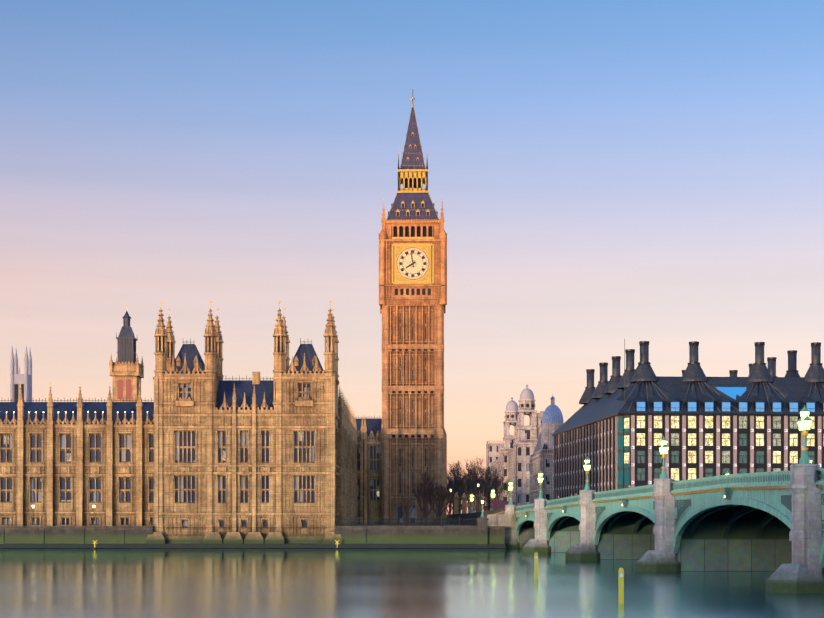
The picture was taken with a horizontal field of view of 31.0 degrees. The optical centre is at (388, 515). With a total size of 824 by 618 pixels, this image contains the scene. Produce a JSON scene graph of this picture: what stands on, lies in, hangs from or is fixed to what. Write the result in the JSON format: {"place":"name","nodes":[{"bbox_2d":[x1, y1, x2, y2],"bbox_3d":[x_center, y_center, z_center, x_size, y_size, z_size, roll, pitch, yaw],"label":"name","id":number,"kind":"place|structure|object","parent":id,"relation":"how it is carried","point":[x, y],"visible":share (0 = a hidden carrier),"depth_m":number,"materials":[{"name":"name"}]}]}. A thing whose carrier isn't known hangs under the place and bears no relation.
{"place":"outdoors","nodes":[
{"label":"outdoors","id":0,"kind":"place"},
{"bbox_2d":[10,346,31,401],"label":"distant towers","id":1,"kind":"structure","parent":0,"point":[17,377],"depth_m":639.75,"materials":[{"name":"grey stone"}]},
{"bbox_2d":[0,381,153,525],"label":"palace wing","id":2,"kind":"structure","parent":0,"point":[76,463],"depth_m":254.18,"materials":[{"name":"beige stone"}]},
{"bbox_2d":[109,306,143,401],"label":"tower","id":3,"kind":"structure","parent":0,"point":[127,371],"depth_m":298.23,"materials":[{"name":"beige stone"}]},
{"bbox_2d":[0,548,823,617],"bbox_3d":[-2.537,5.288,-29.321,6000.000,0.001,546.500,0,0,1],"label":"river water","id":4,"kind":"structure","parent":0,"point":[269,583],"depth_m":110.97,"materials":[{"name":"liquid"}]},
{"bbox_2d":[0,526,505,547],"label":"river wall","id":5,"kind":"structure","parent":4,"relation":"in","point":[136,536],"depth_m":242.37,"materials":[{"name":"stone"}]},
{"bbox_2d":[93,540,623,603],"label":"mooring posts","id":6,"kind":"object","parent":4,"relation":"in","point":[620,585],"visible":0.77,"depth_m":89.12,"materials":[{"name":"yellow metal"}]},
{"bbox_2d":[504,405,823,592],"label":"bridge","id":7,"kind":"structure","parent":4,"relation":"in","point":[764,521],"depth_m":141.36,"materials":[{"name":"green paint"}]},
{"bbox_2d":[0,0,823,513],"label":"sky","id":8,"kind":"structure","parent":0,"point":[605,174],"materials":[{"name":"blue"}]},
{"bbox_2d":[529,396,563,503],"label":"domed building","id":9,"kind":"structure","parent":0,"point":[541,457],"depth_m":392.62,"materials":[{"name":"stone"}]},
{"bbox_2d":[552,340,823,498],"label":"office building","id":10,"kind":"structure","parent":0,"point":[616,427],"depth_m":296.38,"materials":[{"name":"grey"}]},
{"label":"ground","id":11,"kind":"structure","parent":0,"visible":0},
{"bbox_2d":[145,301,357,543],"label":"palace pavilion","id":12,"kind":"structure","parent":11,"relation":"on","point":[255,460],"depth_m":243.75,"materials":[{"name":"stone"}]},
{"bbox_2d":[356,415,381,524],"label":"building","id":13,"kind":"structure","parent":11,"relation":"on","point":[369,465],"depth_m":329.48,"materials":[{"name":"stone"}]},
{"bbox_2d":[379,97,446,524],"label":"clock tower","id":14,"kind":"structure","parent":11,"relation":"on","point":[412,268],"depth_m":325.76,"materials":[{"name":"stone"}]},
{"bbox_2d":[398,473,456,524],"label":"bare trees","id":15,"kind":"object","parent":11,"relation":"on","point":[427,495],"visible":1,"depth_m":298.84,"materials":[{"name":"brown plant"}]},
{"bbox_2d":[447,458,509,513],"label":"trees","id":16,"kind":"object","parent":11,"relation":"on","point":[457,484],"visible":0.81,"depth_m":386.56,"materials":[{"name":"brown plant"}]},
{"bbox_2d":[337,477,629,547],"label":"bridge street approach","id":17,"kind":"structure","parent":11,"relation":"on","point":[482,520],"depth_m":243.90,"materials":[{"name":"stone"}]},
{"bbox_2d":[486,385,543,509],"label":"whitehall offices","id":18,"kind":"structure","parent":11,"relation":"on","point":[510,454],"depth_m":465.94,"materials":[{"name":"stone"}]}
]}

